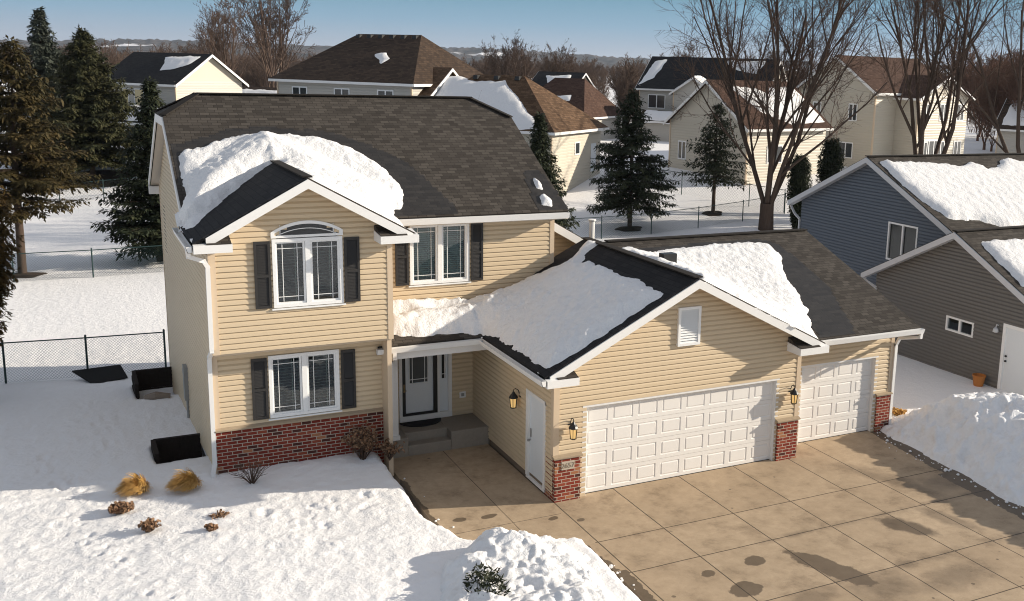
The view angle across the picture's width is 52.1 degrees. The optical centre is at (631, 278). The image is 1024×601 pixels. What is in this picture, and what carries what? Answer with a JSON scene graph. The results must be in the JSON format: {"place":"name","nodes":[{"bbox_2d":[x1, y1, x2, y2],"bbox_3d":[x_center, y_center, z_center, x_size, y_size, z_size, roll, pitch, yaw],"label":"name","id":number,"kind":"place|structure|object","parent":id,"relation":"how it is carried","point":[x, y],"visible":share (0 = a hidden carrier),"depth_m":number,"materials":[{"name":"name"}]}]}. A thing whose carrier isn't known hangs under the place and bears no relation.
{"place":"outdoors","nodes":[
{"label":"outdoors","id":0,"kind":"place"},
{"bbox_2d":[112,472,152,496],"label":"ornamental grass","id":1,"kind":"object","parent":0,"point":[133,484],"depth_m":20.84,"materials":[{"name":"plant"}]},
{"bbox_2d":[163,467,201,491],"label":"ornamental grass","id":2,"kind":"object","parent":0,"point":[187,480],"depth_m":20.98,"materials":[{"name":"plant"}]},
{"bbox_2d":[400,417,440,426],"bbox_3d":[-5.116,3.563,25.466,1.040,0.020,0.420,-4,13,-28],"label":"door mat","id":3,"kind":"object","parent":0,"point":[423,423],"depth_m":25.45,"materials":[{"name":"rubber"}]},
{"bbox_2d":[0,38,977,76],"bbox_3d":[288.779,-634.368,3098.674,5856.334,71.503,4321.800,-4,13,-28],"label":"hills","id":4,"kind":"structure","parent":0,"point":[470,53],"depth_m":2931.63,"materials":[{"name":"plant"}]},
{"bbox_2d":[0,61,1008,600],"bbox_3d":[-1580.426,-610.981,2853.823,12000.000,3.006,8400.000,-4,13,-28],"label":"ground","id":5,"kind":"structure","parent":0,"point":[76,449],"depth_m":21.77,"materials":[{"name":"white snow"}]},
{"bbox_2d":[0,185,24,346],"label":"arborvitae","id":6,"kind":"object","parent":5,"relation":"on","point":[6,254],"visible":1,"depth_m":28.18,"materials":[{"name":"green plant"}]},
{"bbox_2d":[9,272,47,277],"bbox_3d":[-26.972,-0.195,45.898,1.896,0.144,1.365,-1,12,-11],"label":"mulch ring","id":7,"kind":"object","parent":5,"relation":"on","point":[36,274],"visible":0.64,"depth_m":45.72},
{"bbox_2d":[0,6,67,150],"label":"spruce tree","id":8,"kind":"object","parent":5,"relation":"on","point":[44,52],"visible":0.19,"depth_m":71.96,"materials":[{"name":"green plant"}]},
{"bbox_2d":[0,35,104,273],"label":"pine tree","id":9,"kind":"object","parent":5,"relation":"on","point":[30,179],"visible":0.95,"depth_m":44.54,"materials":[{"name":"green plant"}]},
{"bbox_2d":[1,177,134,205],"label":"chain link fence","id":10,"kind":"object","parent":5,"relation":"on","point":[102,180],"visible":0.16,"depth_m":66.49,"materials":[{"name":"grey metal"}]},
{"bbox_2d":[0,329,166,383],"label":"chain link fence","id":11,"kind":"object","parent":5,"relation":"on","point":[84,338],"visible":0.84,"depth_m":30.92,"materials":[{"name":"black metal"}]},
{"bbox_2d":[5,245,162,281],"bbox_3d":[-25.291,-0.386,45.151,33.083,1.789,0.268,-5,13,-30],"label":"chain link fence","id":12,"kind":"object","parent":5,"relation":"on","point":[92,256],"visible":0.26,"depth_m":45.75,"materials":[{"name":"grey metal"}]},
{"bbox_2d":[23,25,150,174],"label":"spruce tree","id":13,"kind":"object","parent":5,"relation":"on","point":[92,111],"visible":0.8,"depth_m":68.82,"materials":[{"name":"green plant"}]},
{"bbox_2d":[62,170,135,187],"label":"mulch ring","id":14,"kind":"object","parent":5,"relation":"on","point":[109,175],"visible":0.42,"depth_m":70.70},
{"bbox_2d":[72,364,127,382],"bbox_3d":[-15.762,2.889,30.782,1.450,0.340,0.900,-4,13,-28],"label":"black board","id":15,"kind":"object","parent":5,"relation":"on","point":[104,374],"visible":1,"depth_m":30.84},
{"bbox_2d":[108,501,134,514],"bbox_3d":[-9.885,4.458,20.112,0.479,0.244,0.474,-4,13,-28],"label":"shrub","id":16,"kind":"object","parent":5,"relation":"on","point":[119,507],"visible":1,"depth_m":20.03,"materials":[{"name":"brown plant"}]},
{"bbox_2d":[90,76,165,263],"bbox_3d":[-22.658,-5.002,49.262,5.789,9.079,5.496,-4,13,-28],"label":"spruce tree","id":17,"kind":"object","parent":5,"relation":"on","point":[143,213],"visible":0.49,"depth_m":48.33,"materials":[{"name":"green plant"}]},
{"bbox_2d":[137,517,161,532],"bbox_3d":[-8.922,4.602,19.263,0.372,0.295,0.408,7,12,23],"label":"shrub","id":18,"kind":"object","parent":5,"relation":"on","point":[149,525],"visible":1,"depth_m":19.18,"materials":[{"name":"brown plant"}]},
{"bbox_2d":[131,367,172,398],"bbox_3d":[-13.627,3.267,29.683,1.105,0.997,1.578,-4,13,-28],"label":"window well","id":19,"kind":"object","parent":5,"relation":"on","point":[151,378],"depth_m":30.21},
{"bbox_2d":[144,392,170,399],"bbox_3d":[-13.033,3.251,28.540,0.683,0.287,0.286,-1,12,-11],"label":"log","id":20,"kind":"object","parent":5,"relation":"on","point":[155,395],"visible":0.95,"depth_m":28.46,"materials":[{"name":"wood"}]},
{"bbox_2d":[151,433,201,463],"bbox_3d":[-10.387,4.152,23.820,1.092,0.717,1.159,-4,13,-28],"label":"window well","id":21,"kind":"object","parent":5,"relation":"on","point":[172,449],"depth_m":24.21,"materials":[{"name":"black plastic"}]},
{"bbox_2d":[106,52,248,146],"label":"house","id":22,"kind":"structure","parent":5,"relation":"on","point":[212,73],"depth_m":87.57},
{"bbox_2d":[134,88,143,104],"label":"window","id":23,"kind":"structure","parent":22,"relation":"in","point":[137,91],"depth_m":86.61,"materials":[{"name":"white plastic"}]},
{"bbox_2d":[127,105,157,120],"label":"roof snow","id":24,"kind":"structure","parent":22,"relation":"on","point":[132,118],"depth_m":83.02,"materials":[{"name":"white snow"}]},
{"bbox_2d":[160,56,199,69],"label":"roof snow","id":25,"kind":"structure","parent":22,"relation":"on","point":[172,63],"depth_m":87.45,"materials":[{"name":"white snow"}]},
{"bbox_2d":[204,523,218,531],"bbox_3d":[-7.807,4.653,19.291,0.261,0.169,0.228,-4,13,-28],"label":"shrub","id":26,"kind":"object","parent":5,"relation":"on","point":[209,527],"visible":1,"depth_m":19.27,"materials":[{"name":"brown plant"}]},
{"bbox_2d":[208,509,231,518],"bbox_3d":[-7.917,4.539,19.883,0.393,0.149,0.404,3,11,6],"label":"shrub","id":27,"kind":"object","parent":5,"relation":"on","point":[220,514],"visible":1,"depth_m":19.88,"materials":[{"name":"brown plant"}]},
{"bbox_2d":[189,0,266,76],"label":"bare tree","id":28,"kind":"object","parent":5,"relation":"on","point":[214,47],"visible":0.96,"depth_m":119.03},
{"bbox_2d":[225,454,272,483],"bbox_3d":[-7.894,3.982,21.434,0.999,0.657,0.772,-2,12,-18],"label":"bare shrub","id":29,"kind":"object","parent":5,"relation":"on","point":[251,480],"visible":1,"depth_m":21.44,"materials":[{"name":"brown plant"}]},
{"bbox_2d":[242,86,276,90],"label":"house","id":30,"kind":"structure","parent":5,"relation":"on","point":[262,88],"depth_m":98.72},
{"bbox_2d":[242,89,276,92],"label":"roof snow","id":31,"kind":"structure","parent":30,"relation":"on","point":[256,91],"depth_m":97.70,"materials":[{"name":"white snow"}]},
{"bbox_2d":[215,0,315,87],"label":"bare tree","id":32,"kind":"object","parent":5,"relation":"on","point":[266,52],"visible":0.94,"depth_m":128.43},
{"bbox_2d":[341,420,382,459],"bbox_3d":[-5.938,3.616,22.859,0.956,0.947,0.944,-4,13,-28],"label":"leafy shrub","id":33,"kind":"object","parent":5,"relation":"on","point":[362,443],"visible":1,"depth_m":22.79,"materials":[{"name":"brown plant"}]},
{"bbox_2d":[380,438,404,460],"bbox_3d":[-5.321,3.817,23.110,0.564,0.504,0.461,2,11,1],"label":"leafy shrub","id":34,"kind":"object","parent":5,"relation":"on","point":[386,449],"visible":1,"depth_m":23.07,"materials":[{"name":"brown plant"}]},
{"bbox_2d":[268,34,608,191],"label":"house","id":35,"kind":"structure","parent":5,"relation":"on","point":[417,65],"depth_m":73.68,"materials":[{"name":"brown"}]},
{"bbox_2d":[292,86,307,93],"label":"window","id":36,"kind":"structure","parent":35,"relation":"in","point":[295,89],"depth_m":75.23,"materials":[{"name":"glass"}]},
{"bbox_2d":[334,88,349,94],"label":"window","id":37,"kind":"structure","parent":35,"relation":"in","point":[346,91],"depth_m":73.84,"materials":[{"name":"white plastic"}]},
{"bbox_2d":[375,53,389,63],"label":"roof snow","id":38,"kind":"structure","parent":35,"relation":"on","point":[382,57],"depth_m":75.04,"materials":[{"name":"white snow"}]},
{"bbox_2d":[377,90,393,94],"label":"window","id":39,"kind":"structure","parent":35,"relation":"in","point":[379,92],"depth_m":72.52,"materials":[{"name":"white plastic"}]},
{"bbox_2d":[434,76,535,129],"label":"roof snow","id":40,"kind":"structure","parent":35,"relation":"on","point":[501,96],"depth_m":71.47,"materials":[{"name":"white snow"}]},
{"bbox_2d":[574,141,579,154],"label":"window","id":41,"kind":"structure","parent":35,"relation":"in","point":[577,144],"depth_m":71.77,"materials":[{"name":"white plastic"}]},
{"bbox_2d":[590,143,595,171],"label":"door","id":42,"kind":"structure","parent":35,"relation":"in","point":[593,154],"depth_m":74.31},
{"bbox_2d":[463,561,510,595],"bbox_3d":[-2.391,5.166,17.159,0.813,1.034,1.121,-4,13,-28],"label":"juniper","id":43,"kind":"object","parent":5,"relation":"on","point":[489,578],"visible":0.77,"depth_m":17.04,"materials":[{"name":"green plant"}]},
{"bbox_2d":[0,38,1001,138],"bbox_3d":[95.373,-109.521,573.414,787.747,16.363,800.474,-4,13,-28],"label":"woods","id":44,"kind":"object","parent":5,"relation":"on","point":[625,78],"visible":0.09,"depth_m":174.93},
{"bbox_2d":[472,29,535,79],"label":"bare tree","id":45,"kind":"object","parent":5,"relation":"on","point":[508,65],"visible":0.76,"depth_m":164.30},
{"bbox_2d":[501,39,538,79],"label":"bare tree","id":46,"kind":"object","parent":5,"relation":"on","point":[528,67],"visible":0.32,"depth_m":167.89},
{"bbox_2d":[439,527,617,600],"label":"snow pile","id":47,"kind":"object","parent":5,"relation":"on","point":[535,567],"visible":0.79,"depth_m":17.68,"materials":[{"name":"white snow"}]},
{"bbox_2d":[148,92,924,502],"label":"house","id":48,"kind":"structure","parent":5,"relation":"on","point":[286,284],"depth_m":23.91,"materials":[{"name":"beige plastic"}]},
{"bbox_2d":[175,131,403,232],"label":"roof snow","id":49,"kind":"structure","parent":48,"relation":"on","point":[214,174],"depth_m":23.75,"materials":[{"name":"white snow"}]},
{"bbox_2d":[268,349,341,420],"bbox_3d":[-7.211,2.222,22.717,1.860,1.720,0.675,-4,13,-28],"label":"window","id":50,"kind":"structure","parent":48,"relation":"in","point":[305,383],"depth_m":22.72,"materials":[{"name":"white plastic"}]},
{"bbox_2d":[271,235,345,310],"bbox_3d":[-6.848,-0.190,21.800,1.800,1.770,0.675,-4,13,-28],"label":"window","id":51,"kind":"structure","parent":48,"relation":"in","point":[307,271],"depth_m":21.81,"materials":[{"name":"grey glass"}]},
{"bbox_2d":[402,355,437,416],"bbox_3d":[-5.209,2.542,25.542,0.890,1.700,0.171,-4,13,-28],"label":"front door","id":52,"kind":"structure","parent":48,"relation":"in","point":[419,374],"depth_m":25.60,"materials":[{"name":"white metal"}]},
{"bbox_2d":[408,224,470,286],"bbox_3d":[-4.781,-0.662,25.402,1.870,1.820,0.675,-4,13,-28],"label":"window","id":53,"kind":"structure","parent":48,"relation":"in","point":[440,256],"depth_m":25.32,"materials":[{"name":"grey glass"}]},
{"bbox_2d":[393,240,662,368],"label":"roof snow","id":54,"kind":"structure","parent":48,"relation":"on","point":[552,316],"depth_m":23.84,"materials":[{"name":"white snow"}]},
{"bbox_2d":[527,395,542,482],"bbox_3d":[-2.084,3.570,22.841,0.130,1.930,0.850,-4,13,-28],"label":"service door","id":55,"kind":"structure","parent":48,"relation":"in","point":[536,407],"depth_m":22.92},
{"bbox_2d":[533,178,542,189],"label":"roof snow","id":56,"kind":"structure","parent":48,"relation":"on","point":[537,183],"depth_m":26.61,"materials":[{"name":"white snow"}]},
{"bbox_2d":[540,194,551,206],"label":"roof snow","id":57,"kind":"structure","parent":48,"relation":"on","point":[546,200],"depth_m":26.09,"materials":[{"name":"white snow"}]},
{"bbox_2d":[585,381,773,493],"bbox_3d":[1.163,3.551,23.691,5.000,2.031,0.060,-4,13,-28],"label":"garage door","id":58,"kind":"structure","parent":48,"relation":"in","point":[652,439],"depth_m":23.60,"materials":[{"name":"white metal"}]},
{"bbox_2d":[798,358,872,442],"bbox_3d":[5.187,3.096,26.564,2.390,2.031,0.060,-4,13,-28],"label":"garage door","id":59,"kind":"structure","parent":48,"relation":"in","point":[835,398],"depth_m":26.56,"materials":[{"name":"white metal"}]},
{"bbox_2d":[526,112,579,231],"bbox_3d":[-4.736,-4.550,52.919,4.439,7.883,4.596,-4,13,-28],"label":"spruce tree","id":60,"kind":"object","parent":5,"relation":"on","point":[539,145],"visible":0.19,"depth_m":52.11,"materials":[{"name":"green plant"}]},
{"bbox_2d":[531,38,585,75],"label":"bare tree","id":61,"kind":"object","parent":5,"relation":"on","point":[548,66],"visible":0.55,"depth_m":140.41,"materials":[{"name":"brown plant"}]},
{"bbox_2d":[532,71,595,87],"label":"house","id":62,"kind":"structure","parent":5,"relation":"on","point":[540,78],"depth_m":134.87,"materials":[{"name":"black"}]},
{"bbox_2d":[546,75,570,82],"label":"roof snow","id":63,"kind":"structure","parent":62,"relation":"on","point":[549,78],"depth_m":134.17,"materials":[{"name":"white snow"}]},
{"bbox_2d":[543,78,620,139],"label":"house","id":64,"kind":"structure","parent":5,"relation":"on","point":[587,97],"depth_m":106.74,"materials":[{"name":"brown"}]},
{"bbox_2d":[558,95,570,100],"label":"roof snow","id":65,"kind":"structure","parent":64,"relation":"on","point":[566,97],"depth_m":105.04,"materials":[{"name":"white snow"}]},
{"bbox_2d":[615,226,641,231],"bbox_3d":[-0.134,-3.050,63.503,1.791,0.206,1.289,-1,12,-11],"label":"mulch ring","id":66,"kind":"object","parent":5,"relation":"on","point":[627,229],"visible":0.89,"depth_m":63.30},
{"bbox_2d":[585,88,679,227],"bbox_3d":[0.108,-7.053,62.907,5.846,8.809,6.312,1,11,-4],"label":"spruce tree","id":67,"kind":"object","parent":5,"relation":"on","point":[628,183],"visible":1,"depth_m":62.05,"materials":[{"name":"green plant"}]},
{"bbox_2d":[571,193,785,238],"bbox_3d":[0.099,-3.347,61.629,23.716,2.560,0.278,-5,13,-32],"label":"chain link fence","id":68,"kind":"object","parent":5,"relation":"on","point":[698,208],"visible":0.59,"depth_m":63.35,"materials":[{"name":"grey metal"}]},
{"bbox_2d":[589,158,785,212],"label":"chain link fence","id":69,"kind":"object","parent":5,"relation":"on","point":[709,189],"visible":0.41,"depth_m":69.78,"materials":[{"name":"grey metal"}]},
{"bbox_2d":[670,37,704,56],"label":"bare tree","id":70,"kind":"object","parent":5,"relation":"on","point":[683,55],"visible":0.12,"depth_m":137.92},
{"bbox_2d":[635,56,786,141],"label":"house","id":71,"kind":"structure","parent":5,"relation":"on","point":[658,88],"depth_m":112.47,"materials":[{"name":"black"}]},
{"bbox_2d":[639,59,666,83],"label":"roof snow","id":72,"kind":"structure","parent":71,"relation":"on","point":[654,69],"depth_m":114.50,"materials":[{"name":"white snow"}]},
{"bbox_2d":[648,94,664,108],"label":"window","id":73,"kind":"structure","parent":71,"relation":"in","point":[654,100],"depth_m":112.68,"materials":[{"name":"glass"}]},
{"bbox_2d":[642,110,672,123],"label":"roof snow","id":74,"kind":"structure","parent":71,"relation":"on","point":[656,115],"depth_m":108.52,"materials":[{"name":"white snow"}]},
{"bbox_2d":[728,60,765,73],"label":"roof snow","id":75,"kind":"structure","parent":71,"relation":"on","point":[747,64],"depth_m":111.45,"materials":[{"name":"white snow"}]},
{"bbox_2d":[702,211,721,215],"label":"mulch ring","id":76,"kind":"object","parent":5,"relation":"on","point":[715,213],"visible":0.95,"depth_m":67.24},
{"bbox_2d":[673,102,751,211],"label":"spruce tree","id":77,"kind":"object","parent":5,"relation":"on","point":[714,167],"visible":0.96,"depth_m":66.27,"materials":[{"name":"green plant"}]},
{"bbox_2d":[652,0,926,230],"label":"bare tree","id":78,"kind":"object","parent":5,"relation":"on","point":[766,214],"visible":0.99,"depth_m":62.79,"materials":[{"name":"brown plant"}]},
{"bbox_2d":[785,153,812,228],"bbox_3d":[10.311,-5.158,63.968,1.822,5.176,1.862,-4,13,-28],"label":"arborvitae","id":79,"kind":"object","parent":5,"relation":"on","point":[799,180],"visible":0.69,"depth_m":63.47,"materials":[{"name":"green plant"}]},
{"bbox_2d":[813,136,846,182],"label":"arborvitae","id":80,"kind":"object","parent":5,"relation":"on","point":[830,163],"visible":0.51,"depth_m":65.54,"materials":[{"name":"green plant"}]},
{"bbox_2d":[797,55,974,166],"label":"house","id":81,"kind":"structure","parent":5,"relation":"on","point":[880,127],"depth_m":83.39,"materials":[{"name":"beige"}]},
{"bbox_2d":[813,101,821,112],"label":"window","id":82,"kind":"structure","parent":81,"relation":"in","point":[818,107],"depth_m":86.20,"materials":[{"name":"grey glass"}]},
{"bbox_2d":[839,141,852,158],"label":"window","id":83,"kind":"structure","parent":81,"relation":"in","point":[848,146],"depth_m":84.21,"materials":[{"name":"grey glass"}]},
{"bbox_2d":[848,103,857,120],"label":"window","id":84,"kind":"structure","parent":81,"relation":"in","point":[851,105],"depth_m":83.41,"materials":[{"name":"white plastic"}]},
{"bbox_2d":[924,140,937,153],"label":"window","id":85,"kind":"structure","parent":81,"relation":"in","point":[931,146],"depth_m":83.35,"materials":[{"name":"white plastic"}]},
{"bbox_2d":[938,141,944,153],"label":"window","id":86,"kind":"structure","parent":81,"relation":"in","point":[942,142],"depth_m":84.33,"materials":[{"name":"white plastic"}]},
{"bbox_2d":[939,104,945,120],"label":"window","id":87,"kind":"structure","parent":81,"relation":"in","point":[943,106],"depth_m":83.62,"materials":[{"name":"white plastic"}]},
{"bbox_2d":[953,140,960,153],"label":"window","id":88,"kind":"structure","parent":81,"relation":"in","point":[957,144],"depth_m":85.68,"materials":[{"name":"white plastic"}]},
{"bbox_2d":[956,104,963,120],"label":"window","id":89,"kind":"structure","parent":81,"relation":"in","point":[960,118],"depth_m":85.14,"materials":[{"name":"white plastic"}]},
{"bbox_2d":[892,407,906,415],"bbox_3d":[7.347,3.682,28.585,0.465,0.208,0.468,10,14,37],"label":"dry weed","id":90,"kind":"object","parent":5,"relation":"on","point":[897,411],"visible":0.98,"depth_m":28.49,"materials":[{"name":"yellow plant"}]},
{"bbox_2d":[787,153,1023,395],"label":"neighbour house","id":91,"kind":"structure","parent":5,"relation":"on","point":[954,289],"depth_m":33.84,"materials":[{"name":"blue plastic"}]},
{"bbox_2d":[886,221,917,259],"bbox_3d":[9.353,-1.195,35.762,0.100,1.340,1.440,-4,13,-28],"label":"window","id":92,"kind":"structure","parent":91,"relation":"in","point":[901,238],"depth_m":35.86,"materials":[{"name":"grey glass"}]},
{"bbox_2d":[880,158,1023,226],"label":"roof snow","id":93,"kind":"structure","parent":91,"relation":"on","point":[975,191],"depth_m":35.84,"materials":[{"name":"white snow"}]},
{"bbox_2d":[945,315,973,337],"bbox_3d":[10.265,1.500,32.358,0.100,0.470,1.140,-4,13,-28],"label":"window","id":94,"kind":"structure","parent":91,"relation":"in","point":[960,326],"depth_m":32.33,"materials":[{"name":"white plastic"}]},
{"bbox_2d":[1000,328,1023,394],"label":"door","id":95,"kind":"structure","parent":91,"relation":"in","point":[1012,381],"depth_m":30.60,"materials":[{"name":"white metal"}]},
{"bbox_2d":[834,0,1023,154],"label":"bare tree","id":96,"kind":"object","parent":5,"relation":"on","point":[923,118],"visible":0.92,"depth_m":64.89,"materials":[{"name":"brown plant"}]},
{"bbox_2d":[880,392,1023,506],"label":"snow pile","id":97,"kind":"object","parent":5,"relation":"on","point":[977,437],"visible":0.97,"depth_m":25.36,"materials":[{"name":"white snow"}]},
{"bbox_2d":[887,0,1023,152],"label":"bare tree","id":98,"kind":"object","parent":5,"relation":"on","point":[1019,106],"visible":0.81,"depth_m":64.75,"materials":[{"name":"brown plant"}]},
{"bbox_2d":[972,373,985,386],"bbox_3d":[10.530,3.124,31.449,0.410,0.400,0.410,-4,13,-28],"label":"flower pot","id":99,"kind":"object","parent":5,"relation":"on","point":[978,379],"visible":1,"depth_m":31.33,"materials":[{"name":"orange ceramic"}]},
{"bbox_2d":[945,40,1023,151],"bbox_3d":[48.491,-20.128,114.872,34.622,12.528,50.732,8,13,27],"label":"bare tree","id":100,"kind":"object","parent":5,"relation":"on","point":[1009,94],"visible":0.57,"depth_m":107.58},
{"bbox_2d":[992,98,1023,152],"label":"house","id":101,"kind":"structure","parent":5,"relation":"on","point":[1008,132],"depth_m":98.76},
{"bbox_2d":[1002,100,1023,125],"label":"roof snow","id":102,"kind":"structure","parent":101,"relation":"on","point":[1010,118],"depth_m":99.33,"materials":[{"name":"white snow"}]},
{"bbox_2d":[0,0,1023,65],"label":"sky","id":103,"kind":"structure","parent":0,"point":[615,28],"materials":[{"name":"blue"}]},
{"bbox_2d":[393,430,1023,600],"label":"driveway","id":104,"kind":"structure","parent":0,"point":[867,515],"depth_m":21.47,"materials":[{"name":"concrete"}]},
{"bbox_2d":[403,432,1023,589],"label":"snow crumbs","id":105,"kind":"object","parent":104,"relation":"on","point":[887,440],"visible":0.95,"depth_m":23.55,"materials":[{"name":"white snow"}]},
{"bbox_2d":[622,242,817,338],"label":"roof snow","id":106,"kind":"structure","parent":0,"point":[752,273],"depth_m":26.37,"materials":[{"name":"white snow"}]},
{"bbox_2d":[663,79,833,183],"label":"house","id":107,"kind":"structure","parent":0,"point":[684,129],"depth_m":76.33,"materials":[{"name":"beige"}]},
{"bbox_2d":[678,140,686,159],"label":"window","id":108,"kind":"structure","parent":107,"relation":"in","point":[681,144],"depth_m":78.40,"materials":[{"name":"white plastic"}]},
{"bbox_2d":[670,75,705,94],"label":"roof snow","id":109,"kind":"structure","parent":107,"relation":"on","point":[697,77],"depth_m":109.27,"materials":[{"name":"white snow"}]},
{"bbox_2d":[766,145,782,163],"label":"window","id":110,"kind":"structure","parent":107,"relation":"in","point":[780,147],"depth_m":75.06,"materials":[{"name":"white plastic"}]},
{"bbox_2d":[733,86,823,123],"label":"roof snow","id":111,"kind":"structure","parent":107,"relation":"on","point":[811,117],"depth_m":76.92,"materials":[{"name":"white snow"}]},
{"bbox_2d":[982,238,1023,286],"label":"roof snow","id":112,"kind":"structure","parent":0,"point":[1008,254],"depth_m":31.21,"materials":[{"name":"white snow"}]}
]}

